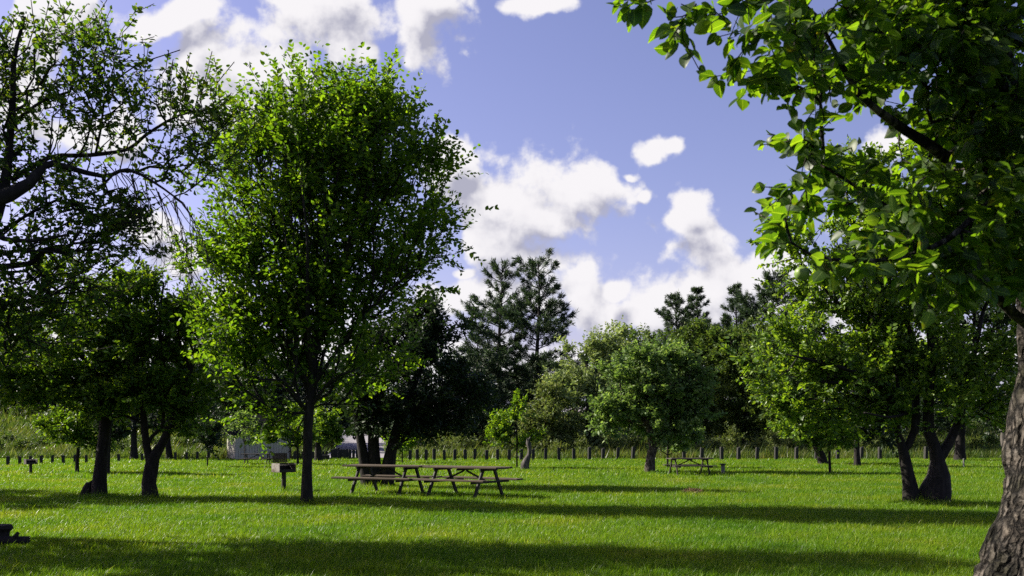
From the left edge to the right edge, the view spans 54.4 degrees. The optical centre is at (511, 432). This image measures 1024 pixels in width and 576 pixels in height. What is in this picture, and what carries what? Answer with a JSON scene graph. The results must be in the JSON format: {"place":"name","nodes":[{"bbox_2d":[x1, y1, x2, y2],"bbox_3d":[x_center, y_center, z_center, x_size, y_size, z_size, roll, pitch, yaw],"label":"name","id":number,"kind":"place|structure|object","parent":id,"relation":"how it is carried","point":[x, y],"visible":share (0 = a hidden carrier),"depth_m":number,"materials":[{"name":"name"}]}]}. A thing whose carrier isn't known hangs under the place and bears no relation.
{"place":"outdoors","nodes":[
{"label":"outdoors","id":0,"kind":"place"},
{"bbox_2d":[328,430,386,457],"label":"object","id":1,"kind":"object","parent":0,"point":[349,442],"depth_m":81.64,"materials":[{"name":"white"}]},
{"bbox_2d":[0,405,1005,575],"bbox_3d":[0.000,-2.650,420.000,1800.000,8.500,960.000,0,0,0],"label":"ground","id":2,"kind":"structure","parent":0,"point":[498,522],"depth_m":16.74,"materials":[{"name":"green plant"}]},
{"bbox_2d":[0,438,6,451],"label":"shrub","id":3,"kind":"object","parent":2,"relation":"on","point":[2,444],"visible":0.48,"depth_m":61.84,"materials":[{"name":"green plant"}]},
{"bbox_2d":[0,524,12,535],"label":"tree stump","id":4,"kind":"object","parent":2,"relation":"on","point":[5,529],"visible":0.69,"depth_m":13.92,"materials":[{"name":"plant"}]},
{"bbox_2d":[0,428,20,443],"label":"shrub","id":5,"kind":"object","parent":2,"relation":"on","point":[10,435],"visible":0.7,"depth_m":67.74,"materials":[{"name":"green plant"}]},
{"bbox_2d":[0,532,29,545],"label":"fallen log","id":6,"kind":"object","parent":2,"relation":"on","point":[15,538],"visible":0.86,"depth_m":13.80,"materials":[{"name":"brown wood"}]},
{"bbox_2d":[6,405,36,418],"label":"shrub","id":7,"kind":"object","parent":2,"relation":"on","point":[18,410],"visible":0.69,"depth_m":81.60,"materials":[{"name":"green plant"}]},
{"bbox_2d":[0,334,43,408],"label":"woodland tree","id":8,"kind":"object","parent":2,"relation":"on","point":[22,349],"visible":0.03,"depth_m":86.90,"materials":[{"name":"green plant"}]},
{"bbox_2d":[7,433,39,451],"bbox_3d":[-30.455,0.858,62.086,2.012,1.675,1.872,0,0,0],"label":"shrub","id":9,"kind":"object","parent":2,"relation":"on","point":[23,441],"visible":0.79,"depth_m":61.92,"materials":[{"name":"green plant"}]},
{"bbox_2d":[24,459,37,473],"bbox_3d":[-17.905,1.332,37.029,0.400,0.695,0.352,0,0,-40],"label":"park grill","id":10,"kind":"object","parent":2,"relation":"on","point":[30,462],"visible":0.96,"depth_m":36.98,"materials":[{"name":"metal"}]},
{"bbox_2d":[31,430,49,449],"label":"shrub","id":11,"kind":"object","parent":2,"relation":"on","point":[40,439],"visible":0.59,"depth_m":65.69,"materials":[{"name":"green plant"}]},
{"bbox_2d":[0,362,91,413],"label":"woodland tree","id":12,"kind":"object","parent":2,"relation":"on","point":[47,405],"visible":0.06,"depth_m":83.75,"materials":[{"name":"green plant"}]},
{"bbox_2d":[13,401,116,472],"bbox_3d":[-16.862,0.146,38.602,4.281,3.207,2.390,0,0,0],"label":"tree","id":13,"kind":"object","parent":2,"relation":"on","point":[78,435],"visible":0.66,"depth_m":38.19,"materials":[{"name":"green plant"}]},
{"bbox_2d":[0,253,164,495],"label":"apple tree","id":14,"kind":"object","parent":2,"relation":"on","point":[35,380],"visible":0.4,"depth_m":23.92,"materials":[{"name":"green plant"}]},
{"bbox_2d":[80,480,91,495],"bbox_3d":[-10.506,1.445,24.608,0.375,0.548,0.352,0,0,0],"label":"tree stump","id":15,"kind":"object","parent":2,"relation":"on","point":[86,487],"visible":0.52,"depth_m":24.49,"materials":[{"name":"brown wood"}]},
{"bbox_2d":[88,406,138,474],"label":"tree","id":16,"kind":"object","parent":2,"relation":"on","point":[117,432],"visible":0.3,"depth_m":37.34,"materials":[{"name":"green plant"}]},
{"bbox_2d":[112,438,141,453],"bbox_3d":[-24.221,0.806,62.091,2.102,1.849,2.104,0,0,-36],"label":"shrub","id":17,"kind":"object","parent":2,"relation":"on","point":[117,444],"visible":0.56,"depth_m":61.95,"materials":[{"name":"green plant"}]},
{"bbox_2d":[90,395,167,458],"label":"park tree","id":18,"kind":"object","parent":2,"relation":"on","point":[133,451],"visible":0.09,"depth_m":57.34,"materials":[{"name":"green plant"}]},
{"bbox_2d":[0,0,260,382],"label":"overhanging tree","id":19,"kind":"object","parent":2,"relation":"on","point":[117,220],"visible":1,"depth_m":14.83,"materials":[{"name":"green plant"}]},
{"bbox_2d":[137,433,158,447],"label":"shrub","id":20,"kind":"object","parent":2,"relation":"on","point":[154,440],"visible":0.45,"depth_m":66.03,"materials":[{"name":"green plant"}]},
{"bbox_2d":[70,258,237,497],"bbox_3d":[-8.521,-1.191,24.142,3.914,5.881,3.114,0,0,0],"label":"apple tree","id":21,"kind":"object","parent":2,"relation":"on","point":[160,381],"visible":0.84,"depth_m":23.61,"materials":[{"name":"green plant"}]},
{"bbox_2d":[139,390,215,458],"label":"park tree","id":22,"kind":"object","parent":2,"relation":"on","point":[153,418],"visible":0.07,"depth_m":58.06,"materials":[{"name":"green plant"}]},
{"bbox_2d":[171,436,194,447],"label":"shrub","id":23,"kind":"object","parent":2,"relation":"on","point":[182,440],"visible":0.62,"depth_m":65.85,"materials":[{"name":"green plant"}]},
{"bbox_2d":[170,326,228,412],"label":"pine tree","id":24,"kind":"object","parent":2,"relation":"on","point":[196,344],"visible":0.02,"depth_m":81.04,"materials":[{"name":"green plant"}]},
{"bbox_2d":[191,414,228,465],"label":"tree","id":25,"kind":"object","parent":2,"relation":"on","point":[212,439],"visible":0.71,"depth_m":44.43,"materials":[{"name":"green plant"}]},
{"bbox_2d":[220,403,262,457],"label":"tree","id":26,"kind":"object","parent":2,"relation":"on","point":[243,434],"visible":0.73,"depth_m":49.73,"materials":[{"name":"green plant"}]},
{"bbox_2d":[194,317,304,421],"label":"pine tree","id":27,"kind":"object","parent":2,"relation":"on","point":[240,342],"visible":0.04,"depth_m":76.84,"materials":[{"name":"green plant"}]},
{"bbox_2d":[208,362,304,438],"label":"woodland tree","id":28,"kind":"object","parent":2,"relation":"on","point":[225,404],"visible":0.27,"depth_m":71.21,"materials":[{"name":"green plant"}]},
{"bbox_2d":[240,454,274,463],"bbox_3d":[-12.286,1.331,48.000,1.526,0.613,1.292,0,0,-4],"label":"picnic table","id":29,"kind":"object","parent":2,"relation":"on","point":[247,458],"visible":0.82,"depth_m":47.97,"materials":[{"name":"brown wood"}]},
{"bbox_2d":[223,415,292,459],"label":"shed","id":30,"kind":"structure","parent":2,"relation":"on","point":[235,450],"depth_m":57.32,"materials":[{"name":"grey metal"}]},
{"bbox_2d":[268,451,295,489],"bbox_3d":[-6.149,1.101,26.818,0.706,1.198,0.451,0,0,-42],"label":"park grill","id":31,"kind":"object","parent":2,"relation":"on","point":[283,467],"visible":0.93,"depth_m":26.85,"materials":[{"name":"metal"}]},
{"bbox_2d":[246,416,322,463],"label":"tree","id":32,"kind":"object","parent":2,"relation":"on","point":[273,438],"visible":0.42,"depth_m":47.81,"materials":[{"name":"green plant"}]},
{"bbox_2d":[270,335,326,423],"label":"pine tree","id":33,"kind":"object","parent":2,"relation":"on","point":[301,393],"visible":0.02,"depth_m":82.90,"materials":[{"name":"green plant"}]},
{"bbox_2d":[252,352,370,442],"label":"woodland tree","id":34,"kind":"object","parent":2,"relation":"on","point":[344,423],"visible":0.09,"depth_m":75.52,"materials":[{"name":"green plant"}]},
{"bbox_2d":[285,400,355,460],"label":"park tree","id":35,"kind":"object","parent":2,"relation":"on","point":[324,421],"visible":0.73,"depth_m":53.92,"materials":[{"name":"green plant"}]},
{"bbox_2d":[160,39,498,504],"bbox_3d":[-3.965,-3.389,21.993,7.379,10.277,4.884,0,0,0],"label":"elm tree","id":36,"kind":"object","parent":2,"relation":"on","point":[343,130],"visible":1,"depth_m":21.22,"materials":[{"name":"green plant"}]},
{"bbox_2d":[331,464,441,495],"bbox_3d":[-3.200,1.242,25.579,2.338,0.816,1.722,0,0,25],"label":"picnic table","id":37,"kind":"object","parent":2,"relation":"on","point":[375,476],"visible":0.86,"depth_m":25.42,"materials":[{"name":"brown wood"}]},
{"bbox_2d":[381,431,424,462],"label":"tree","id":38,"kind":"object","parent":2,"relation":"on","point":[409,444],"visible":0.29,"depth_m":49.69,"materials":[{"name":"green plant"}]},
{"bbox_2d":[326,290,506,486],"bbox_3d":[-2.824,-1.180,28.970,5.380,6.045,4.113,0,0,0],"label":"dark tree","id":39,"kind":"object","parent":2,"relation":"on","point":[409,418],"visible":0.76,"depth_m":28.68,"materials":[{"name":"green plant"}]},
{"bbox_2d":[421,437,447,449],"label":"shrub","id":40,"kind":"object","parent":2,"relation":"on","point":[432,445],"visible":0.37,"depth_m":65.90,"materials":[{"name":"green plant"}]},
{"bbox_2d":[366,351,503,445],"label":"woodland tree","id":41,"kind":"object","parent":2,"relation":"on","point":[483,423],"visible":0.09,"depth_m":71.35,"materials":[{"name":"green plant"}]},
{"bbox_2d":[436,433,465,448],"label":"shrub","id":42,"kind":"object","parent":2,"relation":"on","point":[448,442],"visible":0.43,"depth_m":68.73,"materials":[{"name":"green plant"}]},
{"bbox_2d":[449,433,479,449],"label":"shrub","id":43,"kind":"object","parent":2,"relation":"on","point":[471,443],"visible":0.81,"depth_m":65.90,"materials":[{"name":"green plant"}]},
{"bbox_2d":[412,465,522,498],"bbox_3d":[-1.154,1.242,24.607,2.336,0.816,1.722,0,0,33],"label":"picnic table","id":44,"kind":"object","parent":2,"relation":"on","point":[480,477],"visible":0.92,"depth_m":24.50,"materials":[{"name":"brown wood"}]},
{"bbox_2d":[435,320,521,446],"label":"pine tree","id":45,"kind":"object","parent":2,"relation":"on","point":[470,348],"visible":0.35,"depth_m":73.40,"materials":[{"name":"green plant"}]},
{"bbox_2d":[473,427,491,447],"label":"shrub","id":46,"kind":"object","parent":2,"relation":"on","point":[480,442],"visible":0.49,"depth_m":69.56,"materials":[{"name":"green plant"}]},
{"bbox_2d":[484,436,514,450],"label":"shrub","id":47,"kind":"object","parent":2,"relation":"on","point":[508,446],"visible":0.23,"depth_m":63.98,"materials":[{"name":"green plant"}]},
{"bbox_2d":[0,404,1001,458],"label":"meadow grass","id":48,"kind":"structure","parent":2,"relation":"on","point":[69,451],"depth_m":61.37,"materials":[{"name":"green plant"}]},
{"bbox_2d":[451,258,554,427],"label":"pine tree","id":49,"kind":"object","parent":2,"relation":"on","point":[503,274],"visible":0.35,"depth_m":77.36,"materials":[{"name":"green plant"}]},
{"bbox_2d":[483,388,547,466],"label":"young tree","id":50,"kind":"object","parent":2,"relation":"on","point":[499,424],"visible":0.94,"depth_m":43.43,"materials":[{"name":"green plant"}]},
{"bbox_2d":[471,359,563,438],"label":"woodland tree","id":51,"kind":"object","parent":2,"relation":"on","point":[513,433],"visible":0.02,"depth_m":83.41,"materials":[{"name":"green plant"}]},
{"bbox_2d":[520,437,531,469],"bbox_3d":[0.585,0.952,41.364,0.471,1.546,0.383,0,0,0],"label":"trunk","id":52,"kind":"object","parent":2,"relation":"on","point":[525,462],"visible":0.94,"depth_m":41.27,"materials":[{"name":"grey wood"}]},
{"bbox_2d":[475,247,600,423],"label":"pine tree","id":53,"kind":"object","parent":2,"relation":"on","point":[547,323],"visible":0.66,"depth_m":74.93,"materials":[{"name":"green plant"}]},
{"bbox_2d":[531,436,550,452],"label":"shrub","id":54,"kind":"object","parent":2,"relation":"on","point":[537,446],"visible":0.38,"depth_m":62.92,"materials":[{"name":"green plant"}]},
{"bbox_2d":[514,372,580,451],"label":"birch tree","id":55,"kind":"object","parent":2,"relation":"on","point":[549,414],"visible":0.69,"depth_m":63.49,"materials":[{"name":"green plant"}]},
{"bbox_2d":[557,447,560,459],"bbox_3d":[2.646,1.315,56.023,0.170,0.951,0.170,-1,0,0],"label":"post","id":56,"kind":"object","parent":2,"relation":"on","point":[558,454],"visible":0.77,"depth_m":55.94,"materials":[{"name":"brown wood"}]},
{"bbox_2d":[547,439,572,452],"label":"shrub","id":57,"kind":"object","parent":2,"relation":"on","point":[562,447],"visible":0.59,"depth_m":61.98,"materials":[{"name":"green plant"}]},
{"bbox_2d":[571,433,599,453],"bbox_3d":[4.493,0.909,61.125,1.990,1.793,1.431,0,0,-17],"label":"shrub","id":58,"kind":"object","parent":2,"relation":"on","point":[582,441],"visible":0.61,"depth_m":60.78,"materials":[{"name":"green plant"}]},
{"bbox_2d":[537,315,652,449],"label":"willow tree","id":59,"kind":"object","parent":2,"relation":"on","point":[594,348],"visible":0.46,"depth_m":65.48,"materials":[{"name":"green plant"}]},
{"bbox_2d":[596,432,623,451],"bbox_3d":[6.030,0.701,62.269,2.074,2.086,1.895,0,0,0],"label":"shrub","id":60,"kind":"object","parent":2,"relation":"on","point":[610,440],"visible":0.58,"depth_m":61.91,"materials":[{"name":"green plant"}]},
{"bbox_2d":[561,373,659,433],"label":"woodland tree","id":61,"kind":"object","parent":2,"relation":"on","point":[582,400],"visible":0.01,"depth_m":91.01,"materials":[{"name":"green plant"}]},
{"bbox_2d":[631,447,634,458],"bbox_3d":[6.968,1.309,57.265,0.170,0.972,0.170,4,-1,-14],"label":"post","id":62,"kind":"object","parent":2,"relation":"on","point":[633,453],"visible":0.77,"depth_m":57.19,"materials":[{"name":"brown wood"}]},
{"bbox_2d":[621,431,647,451],"bbox_3d":[7.837,0.821,63.222,1.952,1.831,1.843,0,0,0],"label":"shrub","id":63,"kind":"object","parent":2,"relation":"on","point":[636,444],"visible":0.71,"depth_m":62.86,"materials":[{"name":"green plant"}]},
{"bbox_2d":[587,323,689,439],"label":"woodland tree","id":64,"kind":"object","parent":2,"relation":"on","point":[645,332],"visible":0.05,"depth_m":77.15,"materials":[{"name":"green plant"}]},
{"bbox_2d":[583,332,727,471],"bbox_3d":[5.655,-1.135,39.234,5.817,5.770,4.026,0,0,0],"label":"round tree","id":65,"kind":"object","parent":2,"relation":"on","point":[645,400],"visible":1,"depth_m":38.73,"materials":[{"name":"green plant"}]},
{"bbox_2d":[653,290,695,418],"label":"pine tree","id":66,"kind":"object","parent":2,"relation":"on","point":[676,300],"visible":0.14,"depth_m":99.06,"materials":[{"name":"green plant"}]},
{"bbox_2d":[652,419,705,466],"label":"tree","id":67,"kind":"object","parent":2,"relation":"on","point":[674,447],"visible":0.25,"depth_m":43.93,"materials":[{"name":"green plant"}]},
{"bbox_2d":[663,458,716,474],"bbox_3d":[6.544,1.292,36.680,1.609,0.702,1.481,0,0,-8],"label":"picnic table","id":68,"kind":"object","parent":2,"relation":"on","point":[680,465],"visible":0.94,"depth_m":36.38,"materials":[{"name":"brown wood"}]},
{"bbox_2d":[681,486,702,493],"bbox_3d":[4.684,1.544,25.948,0.750,0.306,1.129,0,0,0],"label":"clippings heap","id":69,"kind":"object","parent":2,"relation":"on","point":[689,489],"visible":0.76,"depth_m":25.74,"materials":[{"name":"plant"}]},
{"bbox_2d":[676,286,720,365],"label":"pine tree","id":70,"kind":"object","parent":2,"relation":"on","point":[697,291],"visible":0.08,"depth_m":97.83,"materials":[{"name":"green plant"}]},
{"bbox_2d":[693,439,712,452],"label":"shrub","id":71,"kind":"object","parent":2,"relation":"on","point":[701,445],"visible":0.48,"depth_m":63.67,"materials":[{"name":"green plant"}]},
{"bbox_2d":[666,312,747,444],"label":"woodland tree","id":72,"kind":"object","parent":2,"relation":"on","point":[702,335],"visible":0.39,"depth_m":75.07,"materials":[{"name":"green plant"}]},
{"bbox_2d":[705,429,726,449],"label":"shrub","id":73,"kind":"object","parent":2,"relation":"on","point":[717,443],"visible":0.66,"depth_m":64.81,"materials":[{"name":"green plant"}]},
{"bbox_2d":[684,360,755,436],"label":"woodland tree","id":74,"kind":"object","parent":2,"relation":"on","point":[731,399],"visible":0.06,"depth_m":85.04,"materials":[{"name":"green plant"}]},
{"bbox_2d":[720,447,723,458],"bbox_3d":[11.818,1.306,56.103,0.170,0.981,0.170,-1,0,-11],"label":"post","id":75,"kind":"object","parent":2,"relation":"on","point":[721,452],"visible":0.77,"depth_m":56.03,"materials":[{"name":"grey wood"}]},
{"bbox_2d":[720,463,725,473],"bbox_3d":[7.923,1.410,37.385,0.190,0.480,0.190,0,0,0],"label":"capped post","id":76,"kind":"object","parent":2,"relation":"on","point":[723,467],"visible":0.79,"depth_m":37.33,"materials":[{"name":"grey wood"}]},
{"bbox_2d":[714,283,754,412],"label":"pine tree","id":77,"kind":"object","parent":2,"relation":"on","point":[725,320],"visible":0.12,"depth_m":95.61,"materials":[{"name":"green plant"}]},
{"bbox_2d":[722,421,746,448],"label":"shrub","id":78,"kind":"object","parent":2,"relation":"on","point":[736,437],"visible":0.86,"depth_m":67.07,"materials":[{"name":"green plant"}]},
{"bbox_2d":[737,447,740,459],"bbox_3d":[12.792,1.300,56.186,0.170,0.969,0.170,1,0,-13],"label":"post","id":79,"kind":"object","parent":2,"relation":"on","point":[738,453],"visible":0.77,"depth_m":56.12,"materials":[{"name":"grey wood"}]},
{"bbox_2d":[702,307,779,445],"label":"woodland tree","id":80,"kind":"object","parent":2,"relation":"on","point":[744,424],"visible":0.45,"depth_m":73.19,"materials":[{"name":"green plant"}]},
{"bbox_2d":[733,434,770,452],"bbox_3d":[15.695,0.849,64.176,1.743,1.744,2.352,0,0,-37],"label":"shrub","id":81,"kind":"object","parent":2,"relation":"on","point":[759,442],"visible":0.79,"depth_m":63.82,"materials":[{"name":"green plant"}]},
{"bbox_2d":[755,447,758,458],"bbox_3d":[13.858,1.314,56.267,0.170,0.955,0.170,2,0,-1],"label":"post","id":82,"kind":"object","parent":2,"relation":"on","point":[756,452],"visible":0.77,"depth_m":56.18,"materials":[{"name":"grey wood"}]},
{"bbox_2d":[764,429,783,449],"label":"shrub","id":83,"kind":"object","parent":2,"relation":"on","point":[773,436],"visible":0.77,"depth_m":64.96,"materials":[{"name":"green plant"}]},
{"bbox_2d":[724,268,826,400],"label":"pine tree","id":84,"kind":"object","parent":2,"relation":"on","point":[749,308],"visible":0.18,"depth_m":88.85,"materials":[{"name":"green plant"}]},
{"bbox_2d":[774,447,777,458],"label":"post","id":85,"kind":"object","parent":2,"relation":"on","point":[775,452],"visible":0.77,"depth_m":56.27,"materials":[{"name":"grey wood"}]},
{"bbox_2d":[736,311,823,446],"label":"woodland tree","id":86,"kind":"object","parent":2,"relation":"on","point":[759,412],"visible":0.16,"depth_m":69.71,"materials":[{"name":"green plant"}]},
{"bbox_2d":[777,435,811,452],"bbox_3d":[17.984,0.867,63.429,2.246,1.701,2.154,0,0,0],"label":"shrub","id":87,"kind":"object","parent":2,"relation":"on","point":[789,442],"visible":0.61,"depth_m":62.99,"materials":[{"name":"green plant"}]},
{"bbox_2d":[794,447,798,459],"bbox_3d":[16.125,1.299,56.431,0.170,0.973,0.170,2,0,-11],"label":"post","id":88,"kind":"object","parent":2,"relation":"on","point":[796,452],"visible":0.77,"depth_m":56.36,"materials":[{"name":"grey wood"}]},
{"bbox_2d":[749,381,857,440],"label":"woodland tree","id":89,"kind":"object","parent":2,"relation":"on","point":[757,429],"visible":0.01,"depth_m":77.44,"materials":[{"name":"green plant"}]},
{"bbox_2d":[777,408,847,463],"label":"park tree","id":90,"kind":"object","parent":2,"relation":"on","point":[822,458],"visible":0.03,"depth_m":48.88,"materials":[{"name":"green plant"}]},
{"bbox_2d":[606,0,1023,575],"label":"apple tree","id":91,"kind":"object","parent":2,"relation":"on","point":[967,107],"visible":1,"depth_m":3.76,"materials":[{"name":"green plant"}]},
{"bbox_2d":[783,404,865,472],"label":"young tree","id":92,"kind":"object","parent":2,"relation":"on","point":[847,443],"visible":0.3,"depth_m":37.91,"materials":[{"name":"green plant"}]},
{"bbox_2d":[781,278,940,450],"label":"woodland tree","id":93,"kind":"object","parent":2,"relation":"on","point":[822,330],"visible":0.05,"depth_m":65.94,"materials":[{"name":"green plant"}]},
{"bbox_2d":[860,447,863,458],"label":"post","id":94,"kind":"object","parent":2,"relation":"on","point":[861,452],"visible":0.73,"depth_m":56.60,"materials":[{"name":"grey wood"}]},
{"bbox_2d":[851,438,878,451],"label":"shrub","id":95,"kind":"object","parent":2,"relation":"on","point":[865,445],"visible":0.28,"depth_m":62.01,"materials":[{"name":"green plant"}]},
{"bbox_2d":[715,134,1017,501],"bbox_3d":[8.586,-2.452,22.477,8.192,8.404,3.593,0,0,0],"label":"apple tree","id":96,"kind":"object","parent":2,"relation":"on","point":[830,362],"visible":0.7,"depth_m":22.09,"materials":[{"name":"green plant"}]},
{"bbox_2d":[832,388,906,465],"bbox_3d":[16.240,-0.327,45.673,3.627,4.153,3.484,0,0,38],"label":"park tree","id":97,"kind":"object","parent":2,"relation":"on","point":[857,459],"visible":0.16,"depth_m":45.27,"materials":[{"name":"green plant"}]},
{"bbox_2d":[878,447,881,458],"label":"post","id":98,"kind":"object","parent":2,"relation":"on","point":[879,452],"visible":0.64,"depth_m":56.68,"materials":[{"name":"grey wood"}]},
{"bbox_2d":[886,427,923,447],"bbox_3d":[24.789,0.650,62.956,2.181,2.001,2.513,0,0,0],"label":"shrub","id":99,"kind":"object","parent":2,"relation":"on","point":[906,436],"visible":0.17,"depth_m":62.56,"materials":[{"name":"green plant"}]},
{"bbox_2d":[850,390,980,432],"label":"woodland tree","id":100,"kind":"object","parent":2,"relation":"on","point":[938,428],"depth_m":80.59,"materials":[{"name":"green plant"}]},
{"bbox_2d":[923,446,927,458],"bbox_3d":[23.634,1.297,56.844,0.170,0.994,0.170,2,0,-14],"label":"post","id":101,"kind":"object","parent":2,"relation":"on","point":[925,452],"visible":0.73,"depth_m":56.77,"materials":[{"name":"grey wood"}]},
{"bbox_2d":[888,276,1017,446],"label":"woodland tree","id":102,"kind":"object","parent":2,"relation":"on","point":[1002,323],"visible":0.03,"depth_m":66.62,"materials":[{"name":"green plant"}]},
{"bbox_2d":[905,373,1010,459],"bbox_3d":[25.510,-1.061,55.048,7.121,5.622,4.353,0,0,18],"label":"park tree","id":103,"kind":"object","parent":2,"relation":"on","point":[960,449],"visible":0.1,"depth_m":54.76,"materials":[{"name":"green plant"}]},
{"bbox_2d":[967,428,1000,446],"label":"shrub","id":104,"kind":"object","parent":2,"relation":"on","point":[991,440],"visible":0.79,"depth_m":65.70,"materials":[{"name":"green plant"}]},
{"bbox_2d":[971,367,1017,448],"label":"park tree","id":105,"kind":"object","parent":2,"relation":"on","point":[987,422],"visible":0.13,"depth_m":52.83,"materials":[{"name":"green plant"}]},
{"bbox_2d":[0,0,1023,411],"label":"sky","id":106,"kind":"structure","parent":0,"point":[598,148],"materials":[{"name":"blue"}]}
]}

